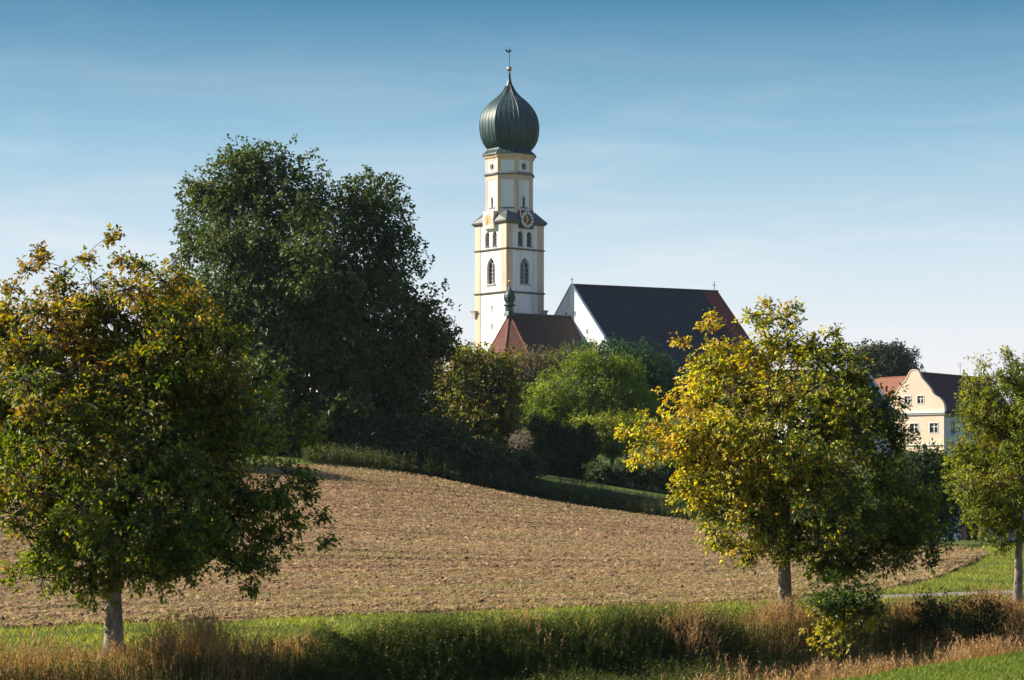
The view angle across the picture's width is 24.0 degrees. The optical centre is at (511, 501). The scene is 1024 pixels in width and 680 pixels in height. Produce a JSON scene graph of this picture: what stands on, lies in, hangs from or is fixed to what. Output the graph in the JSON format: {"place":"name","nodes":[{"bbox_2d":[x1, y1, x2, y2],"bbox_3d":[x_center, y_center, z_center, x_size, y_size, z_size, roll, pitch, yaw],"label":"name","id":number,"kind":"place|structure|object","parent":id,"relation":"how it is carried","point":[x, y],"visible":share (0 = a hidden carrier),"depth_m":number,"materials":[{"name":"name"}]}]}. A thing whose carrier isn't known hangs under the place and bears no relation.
{"place":"outdoors","nodes":[
{"label":"outdoors","id":0,"kind":"place"},
{"bbox_2d":[0,463,988,627],"bbox_3d":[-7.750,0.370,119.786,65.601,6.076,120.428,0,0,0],"label":"field","id":1,"kind":"structure","parent":0,"point":[472,498],"depth_m":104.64,"materials":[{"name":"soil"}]},
{"bbox_2d":[0,463,986,625],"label":"green shoots","id":2,"kind":"object","parent":1,"relation":"on","point":[422,588],"visible":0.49,"depth_m":84.59,"materials":[{"name":"green plant"}]},
{"bbox_2d":[0,463,987,627],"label":"soil clods","id":3,"kind":"object","parent":1,"relation":"on","point":[398,584],"visible":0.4,"depth_m":96.18,"materials":[{"name":"brown soil"}]},
{"bbox_2d":[0,394,1023,679],"bbox_3d":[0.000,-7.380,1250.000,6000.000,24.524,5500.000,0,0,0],"label":"ground","id":4,"kind":"structure","parent":0,"point":[622,490],"depth_m":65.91,"materials":[{"name":"green plant"}]},
{"bbox_2d":[0,367,94,460],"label":"shrub","id":5,"kind":"object","parent":4,"relation":"on","point":[48,391],"visible":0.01,"depth_m":159.48,"materials":[{"name":"green plant"}]},
{"bbox_2d":[78,362,220,459],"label":"shrub","id":6,"kind":"object","parent":4,"relation":"on","point":[160,417],"depth_m":166.40,"materials":[{"name":"green plant"}]},
{"bbox_2d":[0,222,342,657],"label":"roadside tree","id":7,"kind":"object","parent":4,"relation":"on","point":[126,404],"visible":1,"depth_m":50.17,"materials":[{"name":"green plant"}]},
{"bbox_2d":[203,387,307,453],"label":"shrub","id":8,"kind":"object","parent":4,"relation":"on","point":[259,415],"visible":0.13,"depth_m":183.59,"materials":[{"name":"green plant"}]},
{"bbox_2d":[273,385,324,454],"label":"shrub","id":9,"kind":"object","parent":4,"relation":"on","point":[295,416],"visible":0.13,"depth_m":186.95,"materials":[{"name":"green plant"}]},
{"bbox_2d":[145,134,466,435],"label":"oak tree","id":10,"kind":"object","parent":4,"relation":"on","point":[311,312],"visible":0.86,"depth_m":186.60,"materials":[{"name":"green plant"}]},
{"bbox_2d":[284,395,392,455],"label":"shrub","id":11,"kind":"object","parent":4,"relation":"on","point":[333,436],"visible":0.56,"depth_m":184.26,"materials":[{"name":"green plant"}]},
{"bbox_2d":[309,351,448,419],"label":"red roofed house","id":12,"kind":"structure","parent":4,"relation":"on","point":[427,373],"depth_m":259.37,"materials":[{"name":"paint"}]},
{"bbox_2d":[337,404,434,465],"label":"shrub","id":13,"kind":"object","parent":4,"relation":"on","point":[374,437],"visible":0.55,"depth_m":183.71,"materials":[{"name":"green plant"}]},
{"bbox_2d":[387,411,472,474],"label":"shrub","id":14,"kind":"object","parent":4,"relation":"on","point":[437,431],"visible":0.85,"depth_m":182.69,"materials":[{"name":"green plant"}]},
{"bbox_2d":[432,429,523,481],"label":"shrub","id":15,"kind":"object","parent":4,"relation":"on","point":[481,453],"visible":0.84,"depth_m":182.80,"materials":[{"name":"green plant"}]},
{"bbox_2d":[425,339,535,452],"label":"village tree","id":16,"kind":"object","parent":4,"relation":"on","point":[481,388],"visible":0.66,"depth_m":207.68,"materials":[{"name":"green plant"}]},
{"bbox_2d":[470,47,547,354],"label":"church tower","id":17,"kind":"structure","parent":4,"relation":"on","point":[508,224],"depth_m":389.96,"materials":[{"name":"paint"}]},
{"bbox_2d":[484,233,489,247],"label":"window","id":18,"kind":"structure","parent":17,"relation":"in","point":[487,238],"depth_m":391.67,"materials":[{"name":"white glass"}]},
{"bbox_2d":[485,259,495,285],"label":"window","id":19,"kind":"structure","parent":17,"relation":"in","point":[492,266],"depth_m":390.71,"materials":[{"name":"white glass"}]},
{"bbox_2d":[492,232,496,246],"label":"window","id":20,"kind":"structure","parent":17,"relation":"in","point":[495,237],"depth_m":390.14,"materials":[{"name":"white glass"}]},
{"bbox_2d":[518,232,523,246],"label":"window","id":21,"kind":"structure","parent":17,"relation":"in","point":[519,234],"depth_m":389.76,"materials":[{"name":"grey glass"}]},
{"bbox_2d":[519,258,530,285],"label":"window","id":22,"kind":"structure","parent":17,"relation":"in","point":[523,266],"depth_m":390.33,"materials":[{"name":"grey glass"}]},
{"bbox_2d":[526,233,532,247],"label":"window","id":23,"kind":"structure","parent":17,"relation":"in","point":[528,235],"depth_m":391.00,"materials":[{"name":"grey glass"}]},
{"bbox_2d":[0,581,1023,679],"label":"seed heads","id":24,"kind":"object","parent":4,"relation":"on","point":[989,643],"visible":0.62,"depth_m":51.79,"materials":[{"name":"brown plant"}]},
{"bbox_2d":[0,581,1023,679],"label":"mixed weeds","id":25,"kind":"object","parent":4,"relation":"on","point":[864,660],"visible":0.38,"depth_m":60.43,"materials":[{"name":"brown plant"}]},
{"bbox_2d":[503,427,534,453],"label":"pale dry bush","id":26,"kind":"object","parent":4,"relation":"on","point":[523,442],"visible":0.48,"depth_m":202.73,"materials":[{"name":"beige plant"}]},
{"bbox_2d":[489,439,550,482],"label":"shrub","id":27,"kind":"object","parent":4,"relation":"on","point":[528,460],"visible":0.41,"depth_m":185.19,"materials":[{"name":"green plant"}]},
{"bbox_2d":[291,596,770,679],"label":"green weeds","id":28,"kind":"object","parent":4,"relation":"on","point":[354,652],"visible":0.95,"depth_m":56.50,"materials":[{"name":"green plant"}]},
{"bbox_2d":[523,411,553,472],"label":"conifer","id":29,"kind":"object","parent":4,"relation":"on","point":[538,424],"visible":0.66,"depth_m":205.97,"materials":[{"name":"green plant"}]},
{"bbox_2d":[503,338,595,448],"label":"village tree","id":30,"kind":"object","parent":4,"relation":"on","point":[535,363],"visible":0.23,"depth_m":231.15,"materials":[{"name":"green plant"}]},
{"bbox_2d":[541,417,569,474],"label":"conifer","id":31,"kind":"object","parent":4,"relation":"on","point":[555,447],"visible":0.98,"depth_m":206.37,"materials":[{"name":"green plant"}]},
{"bbox_2d":[560,421,582,477],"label":"conifer","id":32,"kind":"object","parent":4,"relation":"on","point":[572,445],"visible":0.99,"depth_m":206.90,"materials":[{"name":"green plant"}]},
{"bbox_2d":[573,418,603,478],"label":"conifer","id":33,"kind":"object","parent":4,"relation":"on","point":[589,447],"visible":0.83,"depth_m":207.43,"materials":[{"name":"green plant"}]},
{"bbox_2d":[512,341,676,468],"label":"village tree","id":34,"kind":"object","parent":4,"relation":"on","point":[559,406],"visible":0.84,"depth_m":217.84,"materials":[{"name":"green plant"}]},
{"bbox_2d":[300,437,913,535],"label":"field edge weeds","id":35,"kind":"object","parent":4,"relation":"on","point":[574,493],"visible":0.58,"depth_m":180.15,"materials":[{"name":"green plant"}]},
{"bbox_2d":[564,407,659,465],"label":"village tree","id":36,"kind":"object","parent":4,"relation":"on","point":[606,425],"visible":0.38,"depth_m":212.08,"materials":[{"name":"green plant"}]},
{"bbox_2d":[601,438,624,464],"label":"topiary shrub","id":37,"kind":"object","parent":4,"relation":"on","point":[612,452],"visible":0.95,"depth_m":207.81,"materials":[{"name":"green plant"}]},
{"bbox_2d":[559,332,686,463],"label":"village tree","id":38,"kind":"object","parent":4,"relation":"on","point":[654,369],"visible":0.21,"depth_m":238.98,"materials":[{"name":"green plant"}]},
{"bbox_2d":[582,455,674,490],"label":"garden hedge","id":39,"kind":"object","parent":4,"relation":"on","point":[640,476],"visible":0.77,"depth_m":203.49,"materials":[{"name":"green plant"}]},
{"bbox_2d":[484,277,774,398],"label":"church","id":40,"kind":"structure","parent":4,"relation":"on","point":[656,315],"depth_m":386.20,"materials":[{"name":"paint"}]},
{"bbox_2d":[648,443,730,506],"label":"shrub","id":41,"kind":"object","parent":4,"relation":"on","point":[672,468],"visible":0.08,"depth_m":189.18,"materials":[{"name":"green plant"}]},
{"bbox_2d":[664,366,753,424],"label":"village tree","id":42,"kind":"object","parent":4,"relation":"on","point":[677,409],"visible":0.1,"depth_m":240.98,"materials":[{"name":"green plant"}]},
{"bbox_2d":[614,296,957,617],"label":"roadside tree","id":43,"kind":"object","parent":4,"relation":"on","point":[763,458],"visible":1,"depth_m":66.16,"materials":[{"name":"green plant"}]},
{"bbox_2d":[747,485,841,517],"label":"shrub","id":44,"kind":"object","parent":4,"relation":"on","point":[811,507],"visible":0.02,"depth_m":184.47,"materials":[{"name":"green plant"}]},
{"bbox_2d":[764,365,895,452],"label":"tree","id":45,"kind":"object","parent":4,"relation":"on","point":[872,383],"depth_m":301.70,"materials":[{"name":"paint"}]},
{"bbox_2d":[798,568,890,666],"bbox_3d":[8.528,3.353,61.917,2.402,3.335,1.963,0,0,0],"label":"shrub","id":46,"kind":"object","parent":4,"relation":"on","point":[853,603],"visible":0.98,"depth_m":61.85,"materials":[{"name":"green plant"}]},
{"bbox_2d":[846,338,925,377],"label":"village tree","id":47,"kind":"object","parent":4,"relation":"on","point":[893,360],"visible":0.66,"depth_m":429.36,"materials":[{"name":"green plant"}]},
{"bbox_2d":[857,438,969,545],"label":"village tree","id":48,"kind":"object","parent":4,"relation":"on","point":[931,467],"visible":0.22,"depth_m":137.09,"materials":[{"name":"green plant"}]},
{"bbox_2d":[824,590,1023,598],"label":"path","id":49,"kind":"structure","parent":4,"relation":"on","point":[950,593],"depth_m":84.28,"materials":[{"name":"grey gravel"}]},
{"bbox_2d":[891,583,974,659],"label":"weed bush","id":50,"kind":"object","parent":4,"relation":"on","point":[935,621],"visible":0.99,"depth_m":66.84,"materials":[{"name":"green plant"}]},
{"bbox_2d":[890,366,1009,455],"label":"gabled house","id":51,"kind":"structure","parent":4,"relation":"on","point":[933,401],"depth_m":329.76,"materials":[{"name":"beige paint"}]},
{"bbox_2d":[904,395,910,404],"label":"window","id":52,"kind":"structure","parent":51,"relation":"in","point":[907,397],"depth_m":330.79,"materials":[{"name":"white glass"}]},
{"bbox_2d":[909,423,918,433],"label":"window","id":53,"kind":"structure","parent":51,"relation":"in","point":[916,426],"depth_m":330.06,"materials":[{"name":"white glass"}]},
{"bbox_2d":[916,395,923,403],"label":"window","id":54,"kind":"structure","parent":51,"relation":"in","point":[920,397],"depth_m":329.50,"materials":[{"name":"white glass"}]},
{"bbox_2d":[929,422,937,433],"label":"window","id":55,"kind":"structure","parent":51,"relation":"in","point":[933,426],"depth_m":328.37,"materials":[{"name":"white glass"}]},
{"bbox_2d":[950,420,955,434],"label":"window","id":56,"kind":"structure","parent":51,"relation":"in","point":[951,429],"depth_m":329.50,"materials":[{"name":"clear glass"}]},
{"bbox_2d":[927,467,1023,541],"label":"barn","id":57,"kind":"structure","parent":4,"relation":"on","point":[965,530],"depth_m":171.80,"materials":[{"name":"brown"}]},
{"bbox_2d":[967,514,977,539],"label":"barn door","id":58,"kind":"structure","parent":57,"relation":"in","point":[974,524],"depth_m":173.08,"materials":[{"name":"brown wood"}]},
{"bbox_2d":[945,586,1015,645],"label":"weed bush","id":59,"kind":"object","parent":4,"relation":"on","point":[979,623],"visible":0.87,"depth_m":68.85,"materials":[{"name":"green plant"}]},
{"bbox_2d":[938,344,1023,604],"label":"roadside tree","id":60,"kind":"object","parent":4,"relation":"on","point":[996,486],"visible":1,"depth_m":75.57,"materials":[{"name":"green plant"}]},
{"bbox_2d":[0,543,1023,674],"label":"verge grass","id":61,"kind":"structure","parent":0,"point":[985,575],"depth_m":68.61,"materials":[{"name":"green plant"}]},
{"bbox_2d":[0,0,1023,404],"label":"sky","id":62,"kind":"structure","parent":0,"point":[861,162],"materials":[{"name":"blue"}]},
{"bbox_2d":[874,376,906,396],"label":"orange roofed house","id":63,"kind":"structure","parent":0,"point":[891,382],"depth_m":370.69,"materials":[{"name":"orange tile"}]},
{"bbox_2d":[827,650,1023,679],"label":"lawn grass","id":64,"kind":"structure","parent":0,"point":[937,669],"depth_m":47.91,"materials":[{"name":"green plant"}]}
]}

